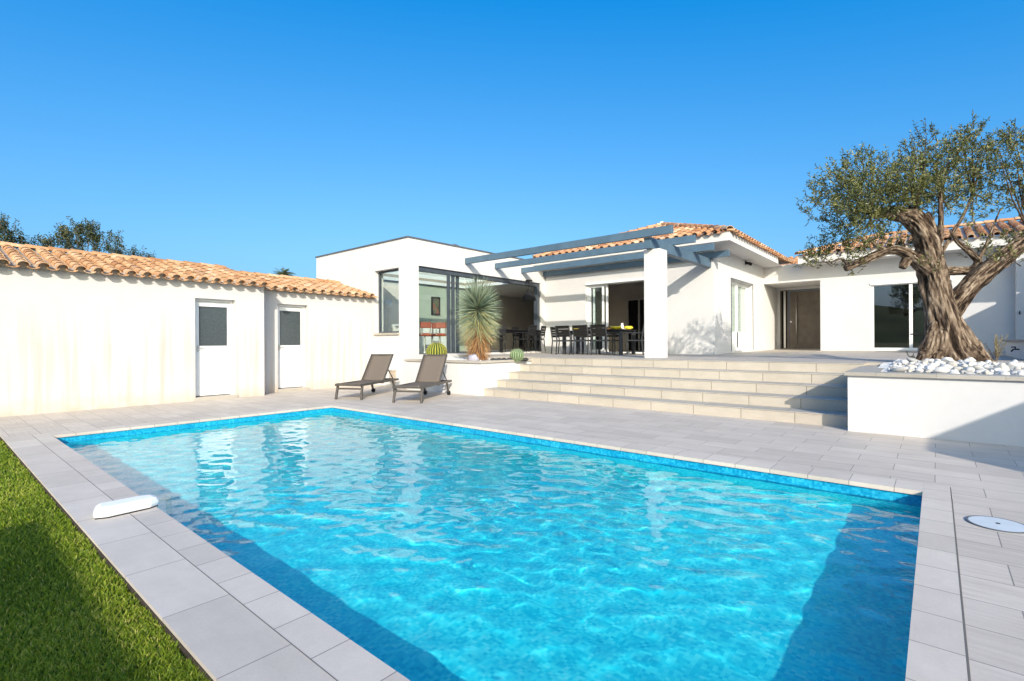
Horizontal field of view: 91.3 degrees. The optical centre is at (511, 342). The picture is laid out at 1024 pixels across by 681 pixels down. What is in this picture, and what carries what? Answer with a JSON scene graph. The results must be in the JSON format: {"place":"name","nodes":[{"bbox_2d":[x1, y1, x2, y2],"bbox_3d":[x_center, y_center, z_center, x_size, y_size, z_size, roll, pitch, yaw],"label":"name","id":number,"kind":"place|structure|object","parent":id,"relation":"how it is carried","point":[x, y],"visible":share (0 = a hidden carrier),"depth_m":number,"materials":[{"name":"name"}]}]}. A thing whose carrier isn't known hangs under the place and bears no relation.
{"place":"outdoors","nodes":[
{"label":"outdoors","id":0,"kind":"place"},
{"bbox_2d":[0,439,210,680],"bbox_3d":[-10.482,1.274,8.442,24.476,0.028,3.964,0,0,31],"label":"grass","id":1,"kind":"structure","parent":0,"point":[50,662],"depth_m":2.30,"materials":[{"name":"green plant"}]},
{"bbox_2d":[392,324,460,352],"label":"kitchen island","id":2,"kind":"structure","parent":0,"point":[428,340],"depth_m":16.80,"materials":[{"name":"white plastic"}]},
{"bbox_2d":[446,357,490,360],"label":"gravel","id":3,"kind":"structure","parent":0,"point":[465,358],"depth_m":13.16,"materials":[{"name":"white gravel"}]},
{"bbox_2d":[64,412,920,680],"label":"pool water","id":4,"kind":"structure","parent":0,"point":[411,552],"depth_m":3.18,"materials":[{"name":"blue liquid"}]},
{"bbox_2d":[0,385,1023,680],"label":"pool deck","id":5,"kind":"structure","parent":0,"point":[982,479],"depth_m":5.77,"materials":[{"name":"tile"}]},
{"bbox_2d":[0,241,377,416],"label":"outbuilding","id":6,"kind":"structure","parent":5,"relation":"on","point":[83,330],"depth_m":10.26,"materials":[{"name":"white paint"}]},
{"bbox_2d":[194,299,237,400],"bbox_3d":[-6.527,0.142,10.988,0.250,2.193,0.860,0,0,40],"label":"door","id":7,"kind":"structure","parent":6,"relation":"in","point":[213,318],"depth_m":11.04,"materials":[{"name":"white glass"}]},
{"bbox_2d":[277,304,309,391],"bbox_3d":[-5.660,0.128,12.862,0.250,2.213,0.840,0,0,40],"label":"door","id":8,"kind":"structure","parent":6,"relation":"in","point":[291,318],"depth_m":12.92,"materials":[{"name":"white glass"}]},
{"bbox_2d":[335,354,398,399],"bbox_3d":[-3.315,0.745,11.614,0.644,0.954,1.870,0,0,13],"label":"sun lounger","id":9,"kind":"object","parent":5,"relation":"on","point":[377,369],"visible":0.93,"depth_m":11.92,"materials":[{"name":"brown fabric"}]},
{"bbox_2d":[392,354,451,402],"bbox_3d":[-1.917,0.738,10.967,0.644,0.954,1.870,0,0,13],"label":"sun lounger","id":10,"kind":"object","parent":5,"relation":"on","point":[430,370],"visible":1,"depth_m":11.28,"materials":[{"name":"brown fabric"}]},
{"bbox_2d":[404,358,531,395],"bbox_3d":[-1.156,0.831,13.202,3.125,0.830,2.280,0,0,40],"label":"planter box","id":11,"kind":"object","parent":5,"relation":"on","point":[466,377],"visible":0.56,"depth_m":11.84,"materials":[{"name":"white paint"}]},
{"bbox_2d":[426,342,447,353],"bbox_3d":[-1.873,0.220,12.450,0.559,0.510,0.557,0,0,40],"label":"barrel cactus","id":12,"kind":"object","parent":11,"relation":"in","point":[436,348],"visible":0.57,"depth_m":12.28,"materials":[{"name":"plant"}]},
{"bbox_2d":[468,354,478,360],"bbox_3d":[-0.893,0.382,11.745,0.250,0.245,0.233,0,0,17],"label":"rock","id":13,"kind":"object","parent":11,"relation":"in","point":[473,357],"visible":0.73,"depth_m":11.65,"materials":[{"name":"white stone"}]},
{"bbox_2d":[453,272,503,359],"bbox_3d":[-0.832,-0.537,12.148,1.359,2.388,1.368,0,0,40],"label":"yucca tree","id":14,"kind":"object","parent":11,"relation":"in","point":[479,329],"visible":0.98,"depth_m":12.00,"materials":[{"name":"green plant"}]},
{"bbox_2d":[510,348,523,360],"bbox_3d":[0.120,0.291,12.300,0.394,0.345,0.388,0,0,40],"label":"barrel cactus","id":15,"kind":"object","parent":11,"relation":"in","point":[517,354],"visible":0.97,"depth_m":12.18,"materials":[{"name":"green plant"}]},
{"bbox_2d":[33,403,967,680],"bbox_3d":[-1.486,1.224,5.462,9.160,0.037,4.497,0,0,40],"label":"pool coping","id":16,"kind":"object","parent":5,"relation":"on","point":[335,653],"visible":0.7,"depth_m":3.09,"materials":[{"name":"stone"}]},
{"bbox_2d":[32,435,337,680],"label":"coping joint","id":17,"kind":"object","parent":16,"relation":"on","point":[218,585],"visible":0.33,"depth_m":2.39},
{"bbox_2d":[484,357,866,426],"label":"garden steps","id":18,"kind":"structure","parent":5,"relation":"on","point":[814,393],"depth_m":9.16,"materials":[{"name":"stone"}]},
{"bbox_2d":[844,361,1023,446],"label":"planter box","id":19,"kind":"object","parent":5,"relation":"on","point":[983,408],"visible":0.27,"depth_m":6.11,"materials":[{"name":"white paint"}]},
{"bbox_2d":[890,366,907,371],"bbox_3d":[5.136,0.360,6.645,0.126,0.079,0.223,1,-16,-24],"label":"white stone","id":20,"kind":"object","parent":19,"relation":"in","point":[901,369],"visible":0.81,"depth_m":6.59,"materials":[{"name":"white stone"}]},
{"bbox_2d":[792,109,1023,361],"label":"olive tree","id":21,"kind":"object","parent":19,"relation":"in","point":[948,332],"visible":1,"depth_m":8.23,"materials":[{"name":"green plant"}]},
{"bbox_2d":[907,364,916,368],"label":"white stone","id":22,"kind":"object","parent":19,"relation":"in","point":[912,366],"visible":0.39,"depth_m":7.02,"materials":[{"name":"white stone"}]},
{"bbox_2d":[907,357,918,361],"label":"white stone","id":23,"kind":"object","parent":19,"relation":"in","point":[910,359],"visible":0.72,"depth_m":7.77,"materials":[{"name":"white stone"}]},
{"bbox_2d":[924,365,934,369],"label":"white stone","id":24,"kind":"object","parent":19,"relation":"in","point":[931,367],"visible":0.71,"depth_m":6.72,"materials":[{"name":"white stone"}]},
{"bbox_2d":[934,367,949,372],"bbox_3d":[5.487,0.345,6.395,0.173,0.088,0.140,12,4,8],"label":"white stone","id":25,"kind":"object","parent":19,"relation":"in","point":[941,370],"visible":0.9,"depth_m":6.36,"materials":[{"name":"white stone"}]},
{"bbox_2d":[939,364,950,367],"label":"white stone","id":26,"kind":"object","parent":19,"relation":"in","point":[947,365],"visible":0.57,"depth_m":6.84,"materials":[{"name":"white stone"}]},
{"bbox_2d":[941,357,953,361],"bbox_3d":[6.514,0.250,7.495,0.123,0.077,0.152,17,-15,-34],"label":"white stone","id":27,"kind":"object","parent":19,"relation":"on","point":[945,359],"visible":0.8,"depth_m":7.47,"materials":[{"name":"white stone"}]},
{"bbox_2d":[946,361,957,365],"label":"white stone","id":28,"kind":"object","parent":19,"relation":"in","point":[952,363],"visible":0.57,"depth_m":7.12,"materials":[{"name":"white stone"}]},
{"bbox_2d":[952,366,962,370],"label":"white stone","id":29,"kind":"object","parent":19,"relation":"in","point":[958,368],"visible":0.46,"depth_m":6.65,"materials":[{"name":"white stone"}]},
{"bbox_2d":[964,367,974,372],"bbox_3d":[5.769,0.345,6.318,0.109,0.069,0.135,-23,-37,34],"label":"white stone","id":30,"kind":"object","parent":19,"relation":"in","point":[969,369],"visible":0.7,"depth_m":6.28,"materials":[{"name":"white stone"}]},
{"bbox_2d":[965,362,976,366],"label":"white stone","id":31,"kind":"object","parent":19,"relation":"in","point":[969,364],"visible":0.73,"depth_m":6.91,"materials":[{"name":"white stone"}]},
{"bbox_2d":[967,357,975,361],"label":"white stone","id":32,"kind":"object","parent":19,"relation":"on","point":[971,359],"visible":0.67,"depth_m":7.33,"materials":[{"name":"white stone"}]},
{"bbox_2d":[973,365,983,370],"bbox_3d":[6.089,0.337,6.538,0.174,0.062,0.098,21,-28,-14],"label":"white stone","id":33,"kind":"object","parent":19,"relation":"in","point":[976,367],"visible":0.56,"depth_m":6.50,"materials":[{"name":"white stone"}]},
{"bbox_2d":[979,334,1008,360],"bbox_3d":[8.595,0.098,8.896,0.358,0.540,0.376,0,0,0],"label":"dry shrub","id":34,"kind":"object","parent":19,"relation":"in","point":[996,354],"visible":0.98,"depth_m":8.86,"materials":[{"name":"grey plant"}]},
{"bbox_2d":[997,364,1009,370],"bbox_3d":[6.290,0.331,6.414,0.136,0.119,0.105,19,17,-11],"label":"white stone","id":35,"kind":"object","parent":19,"relation":"in","point":[1005,367],"visible":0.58,"depth_m":6.38,"materials":[{"name":"white stone"}]},
{"bbox_2d":[997,371,1009,374],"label":"white stone","id":36,"kind":"object","parent":19,"relation":"in","point":[1004,373],"visible":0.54,"depth_m":5.97,"materials":[{"name":"white stone"}]},
{"bbox_2d":[1006,362,1020,368],"bbox_3d":[6.612,0.308,6.604,0.153,0.104,0.135,18,-9,26],"label":"white stone","id":37,"kind":"object","parent":19,"relation":"in","point":[1011,365],"visible":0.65,"depth_m":6.58,"materials":[{"name":"white stone"}]},
{"bbox_2d":[951,499,970,680],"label":"deck joint","id":38,"kind":"object","parent":5,"relation":"on","point":[967,655],"visible":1,"depth_m":2.25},
{"bbox_2d":[965,515,1023,533],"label":"skimmer lid","id":39,"kind":"object","parent":5,"relation":"on","point":[999,524],"visible":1,"depth_m":3.26,"materials":[{"name":"grey plastic"}]},
{"bbox_2d":[0,0,1023,290],"label":"sky","id":40,"kind":"structure","parent":0,"point":[261,136],"materials":[{"name":"blue"}]},
{"bbox_2d":[459,349,1023,364],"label":"terrace","id":41,"kind":"structure","parent":0,"point":[867,357],"depth_m":12.95,"materials":[{"name":"tile"}]},
{"bbox_2d":[550,327,571,353],"bbox_3d":[1.633,-0.084,16.636,0.569,0.890,0.540,0,0,32],"label":"garden chair","id":42,"kind":"object","parent":41,"relation":"on","point":[552,331],"visible":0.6,"depth_m":16.61,"materials":[{"name":"grey metal"}]},
{"bbox_2d":[555,325,578,354],"bbox_3d":[1.711,-0.084,15.554,0.540,0.890,0.569,0,0,40],"label":"garden chair","id":43,"kind":"object","parent":41,"relation":"on","point":[562,329],"visible":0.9,"depth_m":15.37,"materials":[{"name":"grey metal"}]},
{"bbox_2d":[570,327,590,353],"bbox_3d":[2.311,-0.087,16.721,0.540,0.890,0.569,0,0,40],"label":"garden chair","id":44,"kind":"object","parent":41,"relation":"on","point":[589,335],"visible":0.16,"depth_m":16.70,"materials":[{"name":"grey metal"}]},
{"bbox_2d":[572,325,596,354],"bbox_3d":[2.193,-0.086,15.145,0.540,0.890,0.569,0,0,40],"label":"garden chair","id":45,"kind":"object","parent":41,"relation":"on","point":[582,333],"visible":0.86,"depth_m":14.98,"materials":[{"name":"grey metal"}]},
{"bbox_2d":[465,225,729,357],"bbox_3d":[2.393,-1.128,14.780,6.535,2.969,4.140,0,0,40],"label":"pergola","id":46,"kind":"object","parent":41,"relation":"on","point":[654,255],"visible":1,"depth_m":12.74,"materials":[{"name":"white paint"}]},
{"bbox_2d":[562,329,636,354],"bbox_3d":[2.666,-0.018,15.504,2.140,0.745,0.950,0,0,40],"label":"dining table","id":47,"kind":"object","parent":41,"relation":"on","point":[619,331],"visible":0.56,"depth_m":15.12,"materials":[{"name":"grey metal"}]},
{"bbox_2d":[610,326,621,328],"bbox_3d":[3.109,-0.443,14.969,0.340,0.100,0.335,0,0,40],"label":"bowl","id":48,"kind":"object","parent":47,"relation":"on","point":[615,327],"visible":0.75,"depth_m":14.84,"materials":[{"name":"yellow ceramic"}]},
{"bbox_2d":[590,324,614,354],"bbox_3d":[2.669,-0.089,14.741,0.540,0.890,0.569,0,0,40],"label":"garden chair","id":49,"kind":"object","parent":41,"relation":"on","point":[599,330],"visible":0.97,"depth_m":14.60,"materials":[{"name":"grey metal"}]},
{"bbox_2d":[598,326,618,353],"bbox_3d":[3.135,-0.091,16.023,0.540,0.890,0.569,0,0,40],"label":"garden chair","id":50,"kind":"object","parent":41,"relation":"on","point":[610,335],"visible":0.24,"depth_m":15.97,"materials":[{"name":"grey metal"}]},
{"bbox_2d":[626,324,643,354],"bbox_3d":[3.718,-0.094,14.612,0.569,0.890,0.540,0,0,40],"label":"garden chair","id":51,"kind":"object","parent":41,"relation":"on","point":[635,340],"visible":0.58,"depth_m":14.53,"materials":[{"name":"grey metal"}]},
{"bbox_2d":[1001,339,1023,358],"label":"wall","id":52,"kind":"structure","parent":41,"relation":"on","point":[1017,344],"depth_m":10.56,"materials":[{"name":"white paint"}]},
{"bbox_2d":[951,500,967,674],"bbox_3d":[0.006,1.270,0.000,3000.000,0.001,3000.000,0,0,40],"label":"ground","id":53,"kind":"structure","parent":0,"point":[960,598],"depth_m":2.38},
{"bbox_2d":[0,212,33,248],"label":"evergreen tree","id":54,"kind":"object","parent":53,"relation":"on","point":[4,225],"visible":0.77,"depth_m":19.92,"materials":[{"name":"green plant"}]},
{"bbox_2d":[17,216,133,254],"bbox_3d":[-19.101,-2.088,22.135,4.763,6.903,1.896,0,0,8],"label":"evergreen tree","id":55,"kind":"object","parent":53,"relation":"on","point":[66,236],"visible":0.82,"depth_m":21.81,"materials":[{"name":"green plant"}]},
{"bbox_2d":[0,437,213,680],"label":"earth edge","id":56,"kind":"object","parent":53,"relation":"on","point":[183,650],"depth_m":2.50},
{"bbox_2d":[3,435,335,680],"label":"stone paving slabs","id":57,"kind":"object","parent":56,"relation":"on","point":[218,632],"visible":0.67,"depth_m":2.41,"materials":[{"name":"stone"}]},
{"bbox_2d":[93,495,158,519],"bbox_3d":[-2.751,1.235,3.644,0.184,0.197,0.479,0,0,40],"label":"pool alarm","id":58,"kind":"object","parent":57,"relation":"on","point":[111,509],"visible":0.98,"depth_m":3.56,"materials":[{"name":"white plastic"}]},
{"bbox_2d":[123,245,155,257],"bbox_3d":[-17.691,-1.684,24.136,2.160,6.087,1.206,0,0,-21],"label":"evergreen tree","id":59,"kind":"object","parent":53,"relation":"on","point":[134,252],"visible":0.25,"depth_m":23.91,"materials":[{"name":"green plant"}]},
{"bbox_2d":[274,267,295,275],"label":"palm tree","id":60,"kind":"object","parent":53,"relation":"on","point":[285,272],"visible":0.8,"depth_m":41.83,"materials":[{"name":"green plant"}]},
{"bbox_2d":[315,217,1023,385],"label":"villa","id":61,"kind":"object","parent":53,"relation":"on","point":[733,302],"visible":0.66,"depth_m":16.43,"materials":[{"name":"white paint"}]},
{"bbox_2d":[373,269,399,334],"bbox_3d":[-3.576,-1.163,14.393,1.300,1.873,0.260,0,0,40],"label":"window","id":62,"kind":"structure","parent":61,"relation":"in","point":[379,273],"depth_m":14.75,"materials":[{"name":"metal"}]},
{"bbox_2d":[383,300,391,330],"bbox_3d":[-4.207,-0.552,16.936,0.320,1.746,0.320,0,0,40],"label":"floor lamp","id":63,"kind":"object","parent":61,"relation":"on","point":[387,304],"visible":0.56,"depth_m":16.83,"materials":[{"name":"metal"}]},
{"bbox_2d":[419,322,430,352],"bbox_3d":[-2.649,-0.156,15.186,0.394,0.940,0.430,0,0,-20],"label":"bar stool","id":64,"kind":"object","parent":61,"relation":"on","point":[425,324],"visible":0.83,"depth_m":15.01,"materials":[{"name":"red leather"}]},
{"bbox_2d":[431,297,439,315],"bbox_3d":[-2.915,-1.407,19.147,0.039,0.701,0.432,0,0,40],"label":"wall picture","id":65,"kind":"object","parent":61,"relation":"attached to","point":[435,305],"depth_m":19.14,"materials":[{"name":"black paper"}]},
{"bbox_2d":[431,323,440,343],"bbox_3d":[-2.524,-0.157,15.890,0.430,0.940,0.394,0,0,40],"label":"bar stool","id":66,"kind":"object","parent":61,"relation":"on","point":[433,327],"visible":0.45,"depth_m":15.68,"materials":[{"name":"red leather"}]},
{"bbox_2d":[433,322,445,342],"bbox_3d":[-2.247,-0.159,15.586,0.394,0.940,0.430,0,0,-20],"label":"bar stool","id":67,"kind":"object","parent":61,"relation":"on","point":[440,324],"visible":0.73,"depth_m":15.41,"materials":[{"name":"red leather"}]},
{"bbox_2d":[419,266,539,353],"bbox_3d":[-0.875,-0.920,16.201,0.160,2.488,5.646,0,0,40],"label":"glass door","id":68,"kind":"structure","parent":61,"relation":"in","point":[450,342],"depth_m":15.28,"materials":[{"name":"metal"}]},
{"bbox_2d":[486,325,505,351],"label":"indoor chair","id":69,"kind":"object","parent":61,"relation":"on","point":[502,330],"visible":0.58,"depth_m":16.39,"materials":[{"name":"black metal"}]},
{"bbox_2d":[484,329,540,351],"bbox_3d":[-0.012,-0.080,17.600,1.000,0.760,2.200,0,0,40],"label":"dining table","id":70,"kind":"object","parent":61,"relation":"on","point":[520,341],"visible":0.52,"depth_m":17.31,"materials":[{"name":"black metal"}]},
{"bbox_2d":[512,327,530,350],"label":"indoor chair","id":71,"kind":"object","parent":61,"relation":"on","point":[518,336],"visible":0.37,"depth_m":18.81,"materials":[{"name":"black metal"}]},
{"bbox_2d":[515,325,536,351],"bbox_3d":[0.472,-0.146,16.885,0.569,0.890,0.540,0,0,30],"label":"indoor chair","id":72,"kind":"object","parent":61,"relation":"on","point":[531,331],"visible":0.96,"depth_m":16.77,"materials":[{"name":"black metal"}]},
{"bbox_2d":[522,280,535,300],"bbox_3d":[0.594,-1.840,17.500,0.500,0.724,0.500,0,0,40],"label":"pendant lamp","id":73,"kind":"object","parent":61,"relation":"hanging from","point":[528,296],"visible":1,"depth_m":17.36,"materials":[{"name":"black metal"}]},
{"bbox_2d":[527,326,545,350],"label":"indoor chair","id":74,"kind":"object","parent":61,"relation":"on","point":[543,329],"visible":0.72,"depth_m":17.46,"materials":[{"name":"black metal"}]},
{"bbox_2d":[597,336,605,349],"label":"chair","id":75,"kind":"object","parent":61,"relation":"on","point":[601,343],"visible":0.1,"depth_m":17.57,"materials":[{"name":"black metal"}]},
{"bbox_2d":[585,278,643,352],"bbox_3d":[3.653,-0.875,16.561,2.740,2.408,0.245,0,0,40],"label":"sliding door","id":76,"kind":"structure","parent":61,"relation":"in","point":[602,284],"depth_m":17.05,"materials":[{"name":"white glass"}]},
{"bbox_2d":[626,298,643,349],"bbox_3d":[5.531,-0.769,20.423,1.848,2.158,0.075,0,0,40],"label":"inner door","id":77,"kind":"structure","parent":61,"relation":"in","point":[635,306],"depth_m":20.77,"materials":[{"name":"paint"}]},
{"bbox_2d":[731,278,753,350],"bbox_3d":[7.588,-0.905,16.767,0.278,2.308,2.460,0,0,40],"label":"french window","id":78,"kind":"structure","parent":61,"relation":"in","point":[739,296],"depth_m":17.16,"materials":[{"name":"clear glass"}]},
{"bbox_2d":[780,288,819,348],"bbox_3d":[11.536,-0.941,19.762,1.708,2.360,0.187,0,0,40],"label":"front door","id":79,"kind":"structure","parent":61,"relation":"in","point":[799,309],"depth_m":19.86,"materials":[{"name":"brown wood"}]},
{"bbox_2d":[870,278,952,349],"bbox_3d":[12.734,-0.882,16.031,2.060,2.226,0.190,0,0,40],"label":"sliding window","id":80,"kind":"structure","parent":61,"relation":"in","point":[897,313],"depth_m":16.28,"materials":[{"name":"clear glass"}]},
{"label":"pool basin","id":81,"kind":"structure","parent":0,"visible":0},
{"bbox_2d":[57,408,921,504],"bbox_3d":[-1.414,1.314,5.314,8.900,0.146,4.070,0,0,40],"label":"pool tile band","id":82,"kind":"object","parent":81,"relation":"attached to","point":[862,491],"visible":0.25,"depth_m":6.01,"materials":[{"name":"blue tile"}]}
]}

